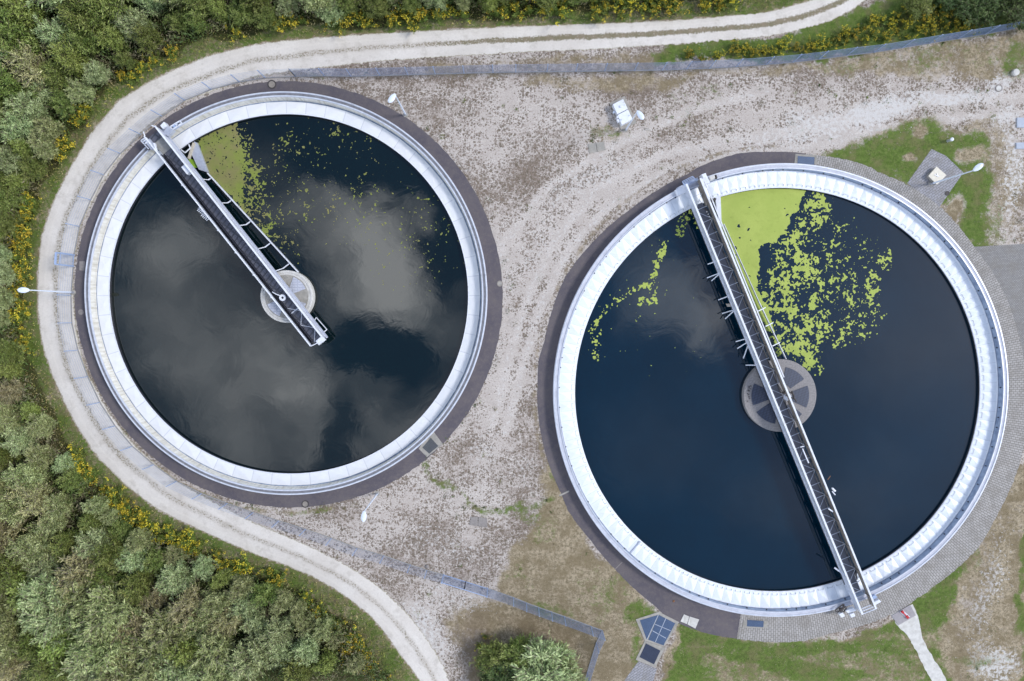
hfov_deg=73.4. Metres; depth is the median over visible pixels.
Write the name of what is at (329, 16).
willow bush
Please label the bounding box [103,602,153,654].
dry bush
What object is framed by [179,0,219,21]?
green bush
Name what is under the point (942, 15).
goldenrod
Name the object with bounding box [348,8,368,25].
goldenrod
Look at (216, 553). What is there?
goldenrod
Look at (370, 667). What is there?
goldenrod
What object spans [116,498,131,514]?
goldenrod
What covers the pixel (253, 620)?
willow bush
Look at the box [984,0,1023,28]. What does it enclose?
dark bush
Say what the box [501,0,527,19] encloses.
goldenrod
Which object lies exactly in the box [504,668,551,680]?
willow bush
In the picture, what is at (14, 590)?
lime bush
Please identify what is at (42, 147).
willow bush
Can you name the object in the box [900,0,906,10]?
goldenrod
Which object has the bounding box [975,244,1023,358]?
paved yard
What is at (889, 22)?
goldenrod
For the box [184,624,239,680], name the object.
willow bush
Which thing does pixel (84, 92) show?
willow bush
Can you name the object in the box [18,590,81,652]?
willow bush
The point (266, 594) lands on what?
green bush
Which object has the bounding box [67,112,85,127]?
goldenrod
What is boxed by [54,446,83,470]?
goldenrod
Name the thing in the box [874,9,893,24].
goldenrod
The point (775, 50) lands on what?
goldenrod
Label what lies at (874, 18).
goldenrod
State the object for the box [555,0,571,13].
goldenrod
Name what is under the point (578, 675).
willow bush
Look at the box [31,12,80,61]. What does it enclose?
willow bush
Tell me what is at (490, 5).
lime bush
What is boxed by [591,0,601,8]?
goldenrod
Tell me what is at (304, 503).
manhole cover
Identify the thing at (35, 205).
goldenrod
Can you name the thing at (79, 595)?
willow bush
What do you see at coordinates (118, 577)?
green bush
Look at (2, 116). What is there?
willow bush
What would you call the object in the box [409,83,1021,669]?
loose stones
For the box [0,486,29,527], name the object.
willow bush
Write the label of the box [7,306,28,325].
goldenrod
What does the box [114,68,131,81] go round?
goldenrod
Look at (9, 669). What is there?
dry bush
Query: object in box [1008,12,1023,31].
dark bush
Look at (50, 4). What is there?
willow bush
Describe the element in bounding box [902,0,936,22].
green bush
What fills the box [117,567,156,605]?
green bush
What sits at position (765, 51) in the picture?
goldenrod
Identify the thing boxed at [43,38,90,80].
lime bush
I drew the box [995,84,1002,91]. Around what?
manhole cover
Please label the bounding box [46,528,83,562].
green bush
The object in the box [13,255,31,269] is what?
goldenrod
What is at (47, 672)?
green bush
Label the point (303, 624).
willow bush
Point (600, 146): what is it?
paving slab
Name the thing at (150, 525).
goldenrod
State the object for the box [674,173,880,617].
scraper bridge
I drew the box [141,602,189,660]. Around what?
willow bush
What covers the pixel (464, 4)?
willow bush
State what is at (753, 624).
drain grating
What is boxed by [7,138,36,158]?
lime bush
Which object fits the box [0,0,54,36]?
lime bush
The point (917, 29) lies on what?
goldenrod
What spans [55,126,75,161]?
goldenrod
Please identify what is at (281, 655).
willow bush
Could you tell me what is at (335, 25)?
goldenrod
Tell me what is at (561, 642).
willow bush
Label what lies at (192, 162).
duckweed
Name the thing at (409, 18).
goldenrod
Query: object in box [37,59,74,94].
green bush
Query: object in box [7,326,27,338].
goldenrod
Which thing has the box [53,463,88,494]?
green bush
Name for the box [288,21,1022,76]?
fence
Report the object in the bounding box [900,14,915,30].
goldenrod
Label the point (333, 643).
willow bush
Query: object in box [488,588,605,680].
fence
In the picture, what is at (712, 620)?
asphalt path
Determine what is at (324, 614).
goldenrod
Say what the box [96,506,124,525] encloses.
willow bush
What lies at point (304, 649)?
willow bush
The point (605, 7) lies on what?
goldenrod
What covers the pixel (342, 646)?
goldenrod
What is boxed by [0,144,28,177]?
willow bush
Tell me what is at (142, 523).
goldenrod
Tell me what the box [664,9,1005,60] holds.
strip growth
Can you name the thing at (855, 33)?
goldenrod
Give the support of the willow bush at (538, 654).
on the ground at (526, 166)
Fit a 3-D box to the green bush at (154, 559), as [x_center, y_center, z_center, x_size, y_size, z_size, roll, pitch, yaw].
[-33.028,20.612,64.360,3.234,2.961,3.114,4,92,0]
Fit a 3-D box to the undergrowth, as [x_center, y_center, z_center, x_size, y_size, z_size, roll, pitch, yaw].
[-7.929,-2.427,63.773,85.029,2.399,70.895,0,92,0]
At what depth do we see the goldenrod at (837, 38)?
63.38 m
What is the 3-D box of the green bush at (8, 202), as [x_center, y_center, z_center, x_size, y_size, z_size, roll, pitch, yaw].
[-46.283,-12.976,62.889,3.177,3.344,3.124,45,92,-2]
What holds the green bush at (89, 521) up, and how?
on the ground at (526, 166)
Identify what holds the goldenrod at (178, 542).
on the ground at (526, 166)
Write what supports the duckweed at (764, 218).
on the water at (693, 469)
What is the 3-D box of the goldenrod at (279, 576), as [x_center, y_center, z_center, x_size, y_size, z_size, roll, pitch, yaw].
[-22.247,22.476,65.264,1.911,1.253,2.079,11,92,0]
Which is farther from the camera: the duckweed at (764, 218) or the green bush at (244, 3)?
the duckweed at (764, 218)
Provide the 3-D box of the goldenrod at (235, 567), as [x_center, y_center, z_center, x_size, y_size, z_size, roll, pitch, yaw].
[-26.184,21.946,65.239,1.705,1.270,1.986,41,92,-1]
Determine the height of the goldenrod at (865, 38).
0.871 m
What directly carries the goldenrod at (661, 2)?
on the ground at (526, 166)
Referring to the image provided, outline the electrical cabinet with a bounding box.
[609,96,635,129]
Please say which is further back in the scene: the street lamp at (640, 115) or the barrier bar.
the barrier bar
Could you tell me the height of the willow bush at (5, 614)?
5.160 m
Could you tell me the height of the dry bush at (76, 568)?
5.582 m
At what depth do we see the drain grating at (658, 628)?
66.03 m
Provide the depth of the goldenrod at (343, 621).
65.29 m
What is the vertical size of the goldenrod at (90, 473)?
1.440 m
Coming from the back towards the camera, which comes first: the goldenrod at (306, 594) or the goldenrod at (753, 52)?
the goldenrod at (306, 594)
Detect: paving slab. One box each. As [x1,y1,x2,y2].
[470,517,477,525]
[478,517,486,526]
[588,143,596,152]
[596,142,605,151]
[681,614,688,623]
[688,617,698,627]
[1016,118,1023,127]
[1016,142,1023,148]
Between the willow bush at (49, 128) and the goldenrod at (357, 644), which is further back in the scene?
the goldenrod at (357, 644)
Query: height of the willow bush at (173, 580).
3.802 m
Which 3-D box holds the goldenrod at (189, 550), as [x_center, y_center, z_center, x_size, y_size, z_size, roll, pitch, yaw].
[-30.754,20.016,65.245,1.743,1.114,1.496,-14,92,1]
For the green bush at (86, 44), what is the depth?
60.92 m
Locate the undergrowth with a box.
[0,0,693,680]
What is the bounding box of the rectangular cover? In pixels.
[79,261,84,270]
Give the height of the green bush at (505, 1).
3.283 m
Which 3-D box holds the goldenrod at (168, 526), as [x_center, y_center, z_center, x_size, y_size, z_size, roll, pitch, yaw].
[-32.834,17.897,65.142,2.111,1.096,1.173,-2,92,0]
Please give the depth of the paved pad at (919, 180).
64.45 m
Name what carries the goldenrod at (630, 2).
on the ground at (526, 166)
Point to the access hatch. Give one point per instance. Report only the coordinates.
(935, 174)
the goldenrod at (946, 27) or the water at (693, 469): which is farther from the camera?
the water at (693, 469)
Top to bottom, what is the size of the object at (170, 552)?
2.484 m
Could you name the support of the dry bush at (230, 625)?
on the ground at (526, 166)
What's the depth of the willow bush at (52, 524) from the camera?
62.91 m
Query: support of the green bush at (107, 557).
on the ground at (526, 166)
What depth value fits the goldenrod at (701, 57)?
63.49 m
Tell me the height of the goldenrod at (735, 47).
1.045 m
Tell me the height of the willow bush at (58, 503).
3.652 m
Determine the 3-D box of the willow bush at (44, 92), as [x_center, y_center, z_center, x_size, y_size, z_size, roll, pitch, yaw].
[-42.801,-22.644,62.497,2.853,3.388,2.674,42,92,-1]
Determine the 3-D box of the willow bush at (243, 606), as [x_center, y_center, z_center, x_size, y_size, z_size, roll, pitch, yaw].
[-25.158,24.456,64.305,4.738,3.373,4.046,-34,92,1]
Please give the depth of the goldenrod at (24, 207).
63.60 m
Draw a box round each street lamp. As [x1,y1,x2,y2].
[17,287,75,294]
[361,491,379,521]
[388,93,407,116]
[623,110,643,132]
[928,163,982,185]
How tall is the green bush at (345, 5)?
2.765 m
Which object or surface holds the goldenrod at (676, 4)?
on the ground at (526, 166)
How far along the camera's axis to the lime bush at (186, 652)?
61.78 m
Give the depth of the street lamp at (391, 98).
58.21 m
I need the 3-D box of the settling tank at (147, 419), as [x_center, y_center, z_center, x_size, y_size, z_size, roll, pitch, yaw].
[-21.102,-4.275,65.699,37.626,3.372,37.626,0,92,0]
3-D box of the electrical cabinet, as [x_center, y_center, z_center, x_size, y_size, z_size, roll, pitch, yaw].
[10.292,-21.206,63.768,1.721,0.940,2.754,-25,92,1]
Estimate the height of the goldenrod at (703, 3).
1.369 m
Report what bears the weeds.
on the ground at (526, 166)
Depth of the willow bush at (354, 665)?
64.37 m
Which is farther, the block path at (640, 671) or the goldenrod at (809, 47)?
the block path at (640, 671)
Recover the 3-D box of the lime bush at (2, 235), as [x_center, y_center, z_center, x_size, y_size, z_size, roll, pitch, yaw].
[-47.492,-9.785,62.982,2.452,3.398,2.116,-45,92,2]
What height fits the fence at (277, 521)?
2.160 m
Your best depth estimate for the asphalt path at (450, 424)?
64.93 m
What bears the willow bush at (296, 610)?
on the ground at (526, 166)
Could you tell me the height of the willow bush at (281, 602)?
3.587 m
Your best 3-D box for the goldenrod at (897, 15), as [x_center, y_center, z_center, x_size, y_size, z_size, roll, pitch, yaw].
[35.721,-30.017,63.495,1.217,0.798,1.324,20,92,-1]
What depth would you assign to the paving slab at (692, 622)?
66.01 m
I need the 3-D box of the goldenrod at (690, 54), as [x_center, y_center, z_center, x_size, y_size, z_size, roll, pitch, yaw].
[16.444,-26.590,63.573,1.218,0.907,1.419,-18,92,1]
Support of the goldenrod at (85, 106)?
on the ground at (526, 166)
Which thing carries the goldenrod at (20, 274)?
on the ground at (526, 166)
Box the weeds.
[72,35,1022,679]
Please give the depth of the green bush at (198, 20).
61.68 m
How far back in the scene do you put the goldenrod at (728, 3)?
63.19 m
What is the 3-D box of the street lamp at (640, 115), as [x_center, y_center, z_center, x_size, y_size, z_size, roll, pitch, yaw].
[10.839,-19.322,61.213,0.498,6.191,1.135,-32,92,1]
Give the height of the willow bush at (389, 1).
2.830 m
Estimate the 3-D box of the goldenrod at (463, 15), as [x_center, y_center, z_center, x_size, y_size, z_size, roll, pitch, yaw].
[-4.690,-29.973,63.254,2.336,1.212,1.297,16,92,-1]
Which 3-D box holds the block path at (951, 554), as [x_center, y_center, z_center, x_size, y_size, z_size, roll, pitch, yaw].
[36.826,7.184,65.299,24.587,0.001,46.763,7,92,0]
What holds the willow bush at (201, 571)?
on the ground at (526, 166)
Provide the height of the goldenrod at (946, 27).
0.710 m
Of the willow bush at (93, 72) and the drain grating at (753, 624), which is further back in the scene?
the drain grating at (753, 624)
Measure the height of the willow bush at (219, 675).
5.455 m
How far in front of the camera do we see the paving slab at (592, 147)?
64.30 m
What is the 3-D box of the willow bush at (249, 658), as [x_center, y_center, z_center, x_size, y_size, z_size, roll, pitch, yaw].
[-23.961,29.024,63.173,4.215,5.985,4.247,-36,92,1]
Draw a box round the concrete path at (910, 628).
[891,604,945,680]
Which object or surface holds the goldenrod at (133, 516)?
on the ground at (526, 166)
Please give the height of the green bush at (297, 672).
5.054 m
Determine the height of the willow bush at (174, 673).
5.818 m
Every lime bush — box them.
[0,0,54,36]
[0,227,10,244]
[0,360,24,381]
[0,567,38,613]
[4,171,31,190]
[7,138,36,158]
[20,400,41,420]
[36,624,76,667]
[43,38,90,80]
[91,20,129,52]
[160,632,200,668]
[204,0,229,23]
[208,567,233,592]
[309,645,339,674]
[478,0,498,12]
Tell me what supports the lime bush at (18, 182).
on the ground at (526, 166)
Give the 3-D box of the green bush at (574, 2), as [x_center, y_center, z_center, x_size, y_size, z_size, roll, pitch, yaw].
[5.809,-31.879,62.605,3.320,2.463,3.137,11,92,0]
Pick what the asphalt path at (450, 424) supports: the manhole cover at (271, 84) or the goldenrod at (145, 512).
the manhole cover at (271, 84)
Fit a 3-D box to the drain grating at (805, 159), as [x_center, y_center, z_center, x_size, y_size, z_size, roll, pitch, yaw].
[27.610,-16.963,64.365,2.204,0.070,0.921,4,92,0]
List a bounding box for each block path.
[625,661,656,680]
[737,154,1023,641]
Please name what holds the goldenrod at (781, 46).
on the ground at (526, 166)
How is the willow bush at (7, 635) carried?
on the ground at (526, 166)
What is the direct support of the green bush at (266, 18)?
on the ground at (526, 166)
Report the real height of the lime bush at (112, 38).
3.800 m
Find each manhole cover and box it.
[267,80,275,88]
[301,500,308,507]
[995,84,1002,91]
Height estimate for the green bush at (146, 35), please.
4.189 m
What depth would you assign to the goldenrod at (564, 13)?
62.99 m
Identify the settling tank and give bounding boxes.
[84,91,487,494]
[553,163,1008,616]
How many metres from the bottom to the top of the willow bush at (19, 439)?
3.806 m
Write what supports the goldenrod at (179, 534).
on the ground at (526, 166)
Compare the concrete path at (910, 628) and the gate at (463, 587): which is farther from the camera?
the concrete path at (910, 628)
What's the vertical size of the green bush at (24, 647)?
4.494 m
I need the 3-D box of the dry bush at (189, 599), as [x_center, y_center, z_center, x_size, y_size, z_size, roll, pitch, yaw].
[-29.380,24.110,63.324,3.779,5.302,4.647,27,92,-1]
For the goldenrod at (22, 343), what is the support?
on the ground at (526, 166)
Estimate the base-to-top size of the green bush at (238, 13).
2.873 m
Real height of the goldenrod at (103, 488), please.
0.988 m
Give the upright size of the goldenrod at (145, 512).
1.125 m
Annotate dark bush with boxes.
[477,665,496,680]
[479,660,520,680]
[933,0,961,11]
[951,0,987,25]
[969,0,1011,28]
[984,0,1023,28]
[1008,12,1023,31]
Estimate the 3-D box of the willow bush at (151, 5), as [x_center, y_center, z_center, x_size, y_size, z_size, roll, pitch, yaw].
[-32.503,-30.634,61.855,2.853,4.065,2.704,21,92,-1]
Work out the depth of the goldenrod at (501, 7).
63.13 m
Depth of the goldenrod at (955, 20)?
63.38 m
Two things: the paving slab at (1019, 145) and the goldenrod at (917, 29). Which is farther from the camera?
the paving slab at (1019, 145)
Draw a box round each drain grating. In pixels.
[419,432,442,456]
[636,612,678,645]
[636,641,664,666]
[743,620,767,627]
[794,154,817,164]
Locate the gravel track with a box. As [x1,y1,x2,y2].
[37,0,864,680]
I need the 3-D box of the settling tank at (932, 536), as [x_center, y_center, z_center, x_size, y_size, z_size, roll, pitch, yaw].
[25.200,4.841,66.010,42.681,3.445,42.681,0,92,0]
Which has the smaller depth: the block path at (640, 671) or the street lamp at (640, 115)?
the street lamp at (640, 115)
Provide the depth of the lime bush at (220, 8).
61.57 m
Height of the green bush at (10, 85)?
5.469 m
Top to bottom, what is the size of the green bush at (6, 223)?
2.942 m
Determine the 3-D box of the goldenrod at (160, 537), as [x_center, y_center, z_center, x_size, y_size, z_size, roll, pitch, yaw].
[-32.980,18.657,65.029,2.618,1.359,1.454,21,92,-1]
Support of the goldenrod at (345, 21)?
on the ground at (526, 166)
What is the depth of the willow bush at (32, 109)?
61.19 m
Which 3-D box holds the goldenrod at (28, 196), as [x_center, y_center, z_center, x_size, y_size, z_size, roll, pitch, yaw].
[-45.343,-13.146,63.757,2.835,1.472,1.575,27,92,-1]
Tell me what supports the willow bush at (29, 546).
on the ground at (526, 166)
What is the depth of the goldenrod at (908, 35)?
63.49 m
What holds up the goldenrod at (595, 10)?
on the ground at (526, 166)
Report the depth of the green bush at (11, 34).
60.08 m
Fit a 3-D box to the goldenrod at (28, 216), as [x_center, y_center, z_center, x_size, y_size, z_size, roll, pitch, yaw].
[-45.219,-11.569,63.840,2.492,1.502,2.290,24,92,-1]
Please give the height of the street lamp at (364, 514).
6.204 m
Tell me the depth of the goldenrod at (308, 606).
65.36 m
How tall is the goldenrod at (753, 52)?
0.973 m
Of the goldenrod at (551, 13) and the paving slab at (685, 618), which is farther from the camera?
the paving slab at (685, 618)
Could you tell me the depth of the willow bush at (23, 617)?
62.27 m
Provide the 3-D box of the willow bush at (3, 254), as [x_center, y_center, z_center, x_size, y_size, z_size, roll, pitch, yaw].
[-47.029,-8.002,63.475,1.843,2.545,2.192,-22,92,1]
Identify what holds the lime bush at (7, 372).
on the ground at (526, 166)
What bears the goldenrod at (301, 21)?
on the ground at (526, 166)
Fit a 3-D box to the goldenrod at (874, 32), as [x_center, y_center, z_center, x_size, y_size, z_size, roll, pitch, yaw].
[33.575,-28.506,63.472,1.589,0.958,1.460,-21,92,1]
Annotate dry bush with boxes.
[0,39,51,99]
[0,377,26,407]
[0,519,26,555]
[0,654,30,680]
[2,480,57,525]
[51,544,115,599]
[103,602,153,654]
[136,581,170,614]
[165,582,205,632]
[204,596,244,639]
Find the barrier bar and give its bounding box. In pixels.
[900,610,909,618]
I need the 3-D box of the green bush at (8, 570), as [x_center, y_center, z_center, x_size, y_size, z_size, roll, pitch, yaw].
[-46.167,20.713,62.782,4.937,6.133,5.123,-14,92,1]
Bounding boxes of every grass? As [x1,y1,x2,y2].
[27,0,1023,676]
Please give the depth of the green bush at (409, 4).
62.27 m
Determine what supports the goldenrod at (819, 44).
on the ground at (526, 166)
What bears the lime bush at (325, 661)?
on the ground at (526, 166)
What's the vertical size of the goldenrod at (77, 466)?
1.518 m
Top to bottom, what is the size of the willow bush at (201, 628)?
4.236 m
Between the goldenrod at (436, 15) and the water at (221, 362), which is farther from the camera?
the water at (221, 362)
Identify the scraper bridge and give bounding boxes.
[141,120,327,345]
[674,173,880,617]
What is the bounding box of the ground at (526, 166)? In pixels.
[0,0,1023,680]
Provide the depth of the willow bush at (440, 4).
62.38 m
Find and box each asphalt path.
[74,81,502,507]
[537,152,805,638]
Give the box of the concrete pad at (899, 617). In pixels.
[892,605,915,624]
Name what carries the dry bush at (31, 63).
on the ground at (526, 166)
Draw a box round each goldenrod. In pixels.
[5,212,32,243]
[6,278,28,296]
[7,252,25,264]
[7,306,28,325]
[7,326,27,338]
[8,256,18,277]
[9,237,23,249]
[10,192,34,211]
[11,202,38,229]
[11,296,20,310]
[12,228,34,258]
[12,263,33,284]
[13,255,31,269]
[14,239,26,257]
[14,302,31,324]
[14,326,34,350]
[15,298,31,310]
[16,191,35,220]
[16,338,26,344]
[24,337,36,354]
[26,197,41,219]
[54,144,66,163]
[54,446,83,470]
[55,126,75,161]
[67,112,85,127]
[68,444,87,471]
[70,104,94,126]
[71,458,88,474]
[77,102,92,112]
[79,467,98,485]
[92,489,123,511]
[97,477,124,506]
[99,484,108,495]
[102,498,123,512]
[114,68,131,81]
[116,492,136,511]
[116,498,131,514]
[118,505,144,523]
[123,68,142,87]
[135,59,151,73]
[137,517,148,528]
[139,508,150,522]
[139,514,158,544]
[142,51,161,70]
[150,527,175,543]
[155,524,175,535]
[158,526,179,545]
[162,42,177,64]
[168,528,187,538]
[169,534,188,552]
[180,526,197,555]
[184,545,193,558]
[192,544,208,563]
[195,539,207,551]
[207,546,224,561]
[213,558,230,572]
[224,559,237,568]
[225,23,244,41]
[228,565,242,573]
[232,549,253,576]
[255,567,275,580]
[265,568,288,587]
[266,570,281,589]
[273,3,296,32]
[291,16,307,28]
[299,588,311,602]
[303,598,316,612]
[309,601,326,616]
[312,609,328,619]
[323,20,342,30]
[332,618,345,630]
[334,12,354,37]
[338,633,358,662]
[341,624,364,652]
[347,635,365,653]
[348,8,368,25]
[353,641,378,661]
[359,653,375,680]
[361,16,377,27]
[385,8,400,28]
[391,6,413,24]
[400,3,419,34]
[414,5,430,22]
[422,5,448,24]
[443,3,460,17]
[447,9,471,22]
[485,8,506,19]
[498,1,513,17]
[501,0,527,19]
[519,5,540,18]
[531,0,553,15]
[542,10,560,20]
[551,0,574,25]
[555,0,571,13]
[584,0,608,23]
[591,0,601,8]
[596,0,618,18]
[611,2,630,20]
[613,0,631,12]
[623,0,639,12]
[634,2,652,18]
[644,0,659,6]
[647,3,661,19]
[651,0,671,8]
[662,0,691,16]
[684,46,695,59]
[697,0,711,13]
[697,48,712,61]
[700,0,709,10]
[713,0,726,12]
[714,50,726,60]
[723,0,739,9]
[729,37,741,56]
[737,42,751,55]
[748,45,762,58]
[759,44,773,56]
[769,42,781,56]
[776,35,791,56]
[790,41,803,51]
[805,34,815,55]
[812,31,825,56]
[822,39,837,50]
[831,28,845,48]
[840,25,853,38]
[844,37,857,48]
[848,27,865,38]
[858,17,871,29]
[860,27,875,47]
[867,13,880,26]
[867,22,885,39]
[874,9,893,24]
[882,28,895,44]
[886,18,897,29]
[891,9,906,20]
[895,26,902,37]
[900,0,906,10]
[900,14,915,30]
[904,28,918,38]
[914,24,922,34]
[919,9,938,21]
[922,11,938,30]
[925,24,941,40]
[932,3,943,12]
[935,5,953,24]
[940,21,951,32]
[950,24,960,33]
[953,13,964,28]
[954,20,977,34]
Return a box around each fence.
[56,265,442,581]
[60,69,295,253]
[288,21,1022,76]
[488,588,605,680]
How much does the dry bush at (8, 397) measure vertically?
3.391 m
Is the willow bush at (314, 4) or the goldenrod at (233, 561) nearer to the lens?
the willow bush at (314, 4)
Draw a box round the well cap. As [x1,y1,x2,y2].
[1011,69,1019,76]
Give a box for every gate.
[54,252,74,266]
[441,574,487,597]
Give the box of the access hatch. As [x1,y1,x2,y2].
[926,167,945,184]
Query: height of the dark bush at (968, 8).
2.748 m
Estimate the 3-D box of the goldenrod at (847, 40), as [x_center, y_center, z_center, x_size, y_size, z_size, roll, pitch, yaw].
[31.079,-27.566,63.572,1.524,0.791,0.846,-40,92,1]
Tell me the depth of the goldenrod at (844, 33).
63.38 m
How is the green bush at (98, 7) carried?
on the ground at (526, 166)
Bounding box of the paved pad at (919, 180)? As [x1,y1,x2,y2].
[908,149,962,206]
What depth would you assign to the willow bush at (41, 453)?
62.96 m
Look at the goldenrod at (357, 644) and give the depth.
65.35 m
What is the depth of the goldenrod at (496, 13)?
63.18 m
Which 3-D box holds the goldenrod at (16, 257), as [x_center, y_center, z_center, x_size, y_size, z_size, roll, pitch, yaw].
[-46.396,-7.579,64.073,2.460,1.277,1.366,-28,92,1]
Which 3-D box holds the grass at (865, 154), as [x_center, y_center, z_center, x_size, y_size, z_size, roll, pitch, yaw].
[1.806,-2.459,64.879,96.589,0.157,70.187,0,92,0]
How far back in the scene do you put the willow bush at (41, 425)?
63.38 m
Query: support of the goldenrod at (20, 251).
on the ground at (526, 166)
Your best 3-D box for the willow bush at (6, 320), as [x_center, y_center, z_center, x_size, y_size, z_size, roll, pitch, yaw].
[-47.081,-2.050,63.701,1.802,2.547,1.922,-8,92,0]
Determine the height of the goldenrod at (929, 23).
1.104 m
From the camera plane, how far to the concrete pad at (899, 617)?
65.98 m
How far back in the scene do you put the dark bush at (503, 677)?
63.58 m
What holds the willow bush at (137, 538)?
on the ground at (526, 166)
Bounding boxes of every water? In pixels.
[112,115,467,472]
[575,188,977,589]
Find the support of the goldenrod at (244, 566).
on the ground at (526, 166)
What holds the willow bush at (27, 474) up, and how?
on the ground at (526, 166)
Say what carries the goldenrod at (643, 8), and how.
on the ground at (526, 166)
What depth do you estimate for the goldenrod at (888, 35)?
63.39 m
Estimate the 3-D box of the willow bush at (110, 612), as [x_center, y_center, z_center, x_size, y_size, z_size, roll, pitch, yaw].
[-36.290,24.217,62.519,5.195,6.930,5.479,-32,92,1]
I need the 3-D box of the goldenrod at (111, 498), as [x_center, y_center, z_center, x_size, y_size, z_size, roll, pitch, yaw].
[-38.044,15.133,64.871,2.449,1.476,2.251,-26,92,1]
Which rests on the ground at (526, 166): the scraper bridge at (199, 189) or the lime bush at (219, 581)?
the lime bush at (219, 581)
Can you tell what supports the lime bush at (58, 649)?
on the ground at (526, 166)
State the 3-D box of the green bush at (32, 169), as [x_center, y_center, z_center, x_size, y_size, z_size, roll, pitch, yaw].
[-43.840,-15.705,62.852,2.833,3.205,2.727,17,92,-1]
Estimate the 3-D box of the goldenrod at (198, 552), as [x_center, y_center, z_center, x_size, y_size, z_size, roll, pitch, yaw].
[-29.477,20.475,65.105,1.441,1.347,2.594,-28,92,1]
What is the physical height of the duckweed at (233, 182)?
0.001 m
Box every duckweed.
[188,159,197,167]
[198,122,458,301]
[588,189,891,375]
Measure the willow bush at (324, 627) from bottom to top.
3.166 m
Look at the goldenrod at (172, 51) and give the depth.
63.27 m
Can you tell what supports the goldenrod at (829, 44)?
on the ground at (526, 166)
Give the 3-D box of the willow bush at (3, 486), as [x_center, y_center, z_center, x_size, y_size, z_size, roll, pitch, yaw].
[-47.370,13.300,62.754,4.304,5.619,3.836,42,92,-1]
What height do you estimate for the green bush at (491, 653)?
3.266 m
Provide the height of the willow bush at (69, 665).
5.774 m
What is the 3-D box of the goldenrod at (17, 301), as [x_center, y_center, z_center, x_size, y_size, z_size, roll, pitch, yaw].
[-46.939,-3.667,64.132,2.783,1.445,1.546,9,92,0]
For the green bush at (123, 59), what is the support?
on the ground at (526, 166)
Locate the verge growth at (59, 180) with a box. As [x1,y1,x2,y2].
[1,0,801,678]
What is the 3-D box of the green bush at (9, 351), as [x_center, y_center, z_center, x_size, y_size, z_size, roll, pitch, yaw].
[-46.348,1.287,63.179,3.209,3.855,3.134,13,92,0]
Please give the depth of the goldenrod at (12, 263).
63.87 m
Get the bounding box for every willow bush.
[0,37,15,71]
[0,102,8,141]
[0,103,35,144]
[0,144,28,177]
[0,245,14,263]
[0,261,17,287]
[0,286,16,311]
[0,310,14,327]
[0,400,25,436]
[0,425,39,457]
[0,469,17,495]
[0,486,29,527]
[0,587,20,630]
[0,617,23,667]
[1,455,50,489]
[2,90,52,122]
[4,522,54,565]
[12,606,40,635]
[15,567,65,619]
[17,542,68,582]
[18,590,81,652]
[22,79,56,105]
[22,410,58,439]
[22,443,57,470]
[23,0,80,21]
[26,129,59,161]
[30,117,65,140]
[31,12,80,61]
[31,508,70,540]
[42,491,76,518]
[48,578,105,623]
[51,452,77,474]
[56,635,99,680]
[61,77,96,106]
[63,625,138,680]
[67,573,148,645]
[68,606,107,649]
[72,525,110,559]
[81,58,112,86]
[81,495,110,517]
[92,646,140,680]
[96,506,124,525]
[108,3,156,42]
[111,543,151,575]
[122,626,170,678]
[122,659,173,680]
[124,528,154,556]
[132,0,169,16]
[139,653,203,680]
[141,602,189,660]
[152,557,198,600]
[153,0,186,10]
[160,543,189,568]
[176,602,219,645]
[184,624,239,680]
[190,552,216,581]
[193,587,233,622]
[198,651,240,680]
[223,632,272,680]
[224,584,263,623]
[225,573,254,602]
[240,606,269,637]
[254,611,297,652]
[265,639,295,669]
[268,589,295,615]
[272,0,300,18]
[287,599,308,623]
[289,631,319,668]
[292,611,317,638]
[299,0,338,12]
[311,615,338,641]
[314,0,347,26]
[324,629,345,651]
[343,651,367,675]
[384,0,401,3]
[420,0,446,10]
[454,0,471,11]
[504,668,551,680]
[510,630,582,680]
[542,659,588,680]
[545,640,578,677]
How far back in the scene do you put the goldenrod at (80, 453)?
64.59 m
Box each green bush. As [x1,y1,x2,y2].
[0,5,43,68]
[0,63,39,111]
[0,170,13,198]
[0,187,24,220]
[0,207,23,237]
[0,338,29,368]
[0,440,22,470]
[0,545,35,593]
[8,621,44,661]
[12,153,47,182]
[17,649,73,680]
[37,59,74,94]
[43,91,76,118]
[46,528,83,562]
[53,0,110,41]
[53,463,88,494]
[59,22,103,58]
[73,0,136,31]
[77,513,105,534]
[78,565,124,596]
[87,531,126,581]
[104,517,134,542]
[110,48,138,70]
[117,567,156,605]
[126,15,163,54]
[141,544,173,576]
[162,10,191,33]
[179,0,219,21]
[182,7,211,35]
[224,0,258,28]
[240,0,271,14]
[247,4,283,30]
[248,579,281,606]
[278,652,318,680]
[337,0,362,17]
[360,0,391,20]
[397,0,420,14]
[469,634,514,679]
[499,0,511,5]
[499,633,534,676]
[533,0,560,16]
[567,0,588,5]
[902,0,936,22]
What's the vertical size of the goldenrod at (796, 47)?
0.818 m
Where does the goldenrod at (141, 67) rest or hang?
on the ground at (526, 166)
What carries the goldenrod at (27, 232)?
on the ground at (526, 166)
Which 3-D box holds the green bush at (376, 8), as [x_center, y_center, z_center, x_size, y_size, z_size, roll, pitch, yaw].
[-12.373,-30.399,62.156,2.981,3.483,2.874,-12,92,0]
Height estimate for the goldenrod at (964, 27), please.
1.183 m
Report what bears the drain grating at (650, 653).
on the ground at (526, 166)
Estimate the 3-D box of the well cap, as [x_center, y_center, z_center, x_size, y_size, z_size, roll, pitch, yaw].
[46.885,-24.959,63.916,0.680,0.360,0.680,0,92,0]
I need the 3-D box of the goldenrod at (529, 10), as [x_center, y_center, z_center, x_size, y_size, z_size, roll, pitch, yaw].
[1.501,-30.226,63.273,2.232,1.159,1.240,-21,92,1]
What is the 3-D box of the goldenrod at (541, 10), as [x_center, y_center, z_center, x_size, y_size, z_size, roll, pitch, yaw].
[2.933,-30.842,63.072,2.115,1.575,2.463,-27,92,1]

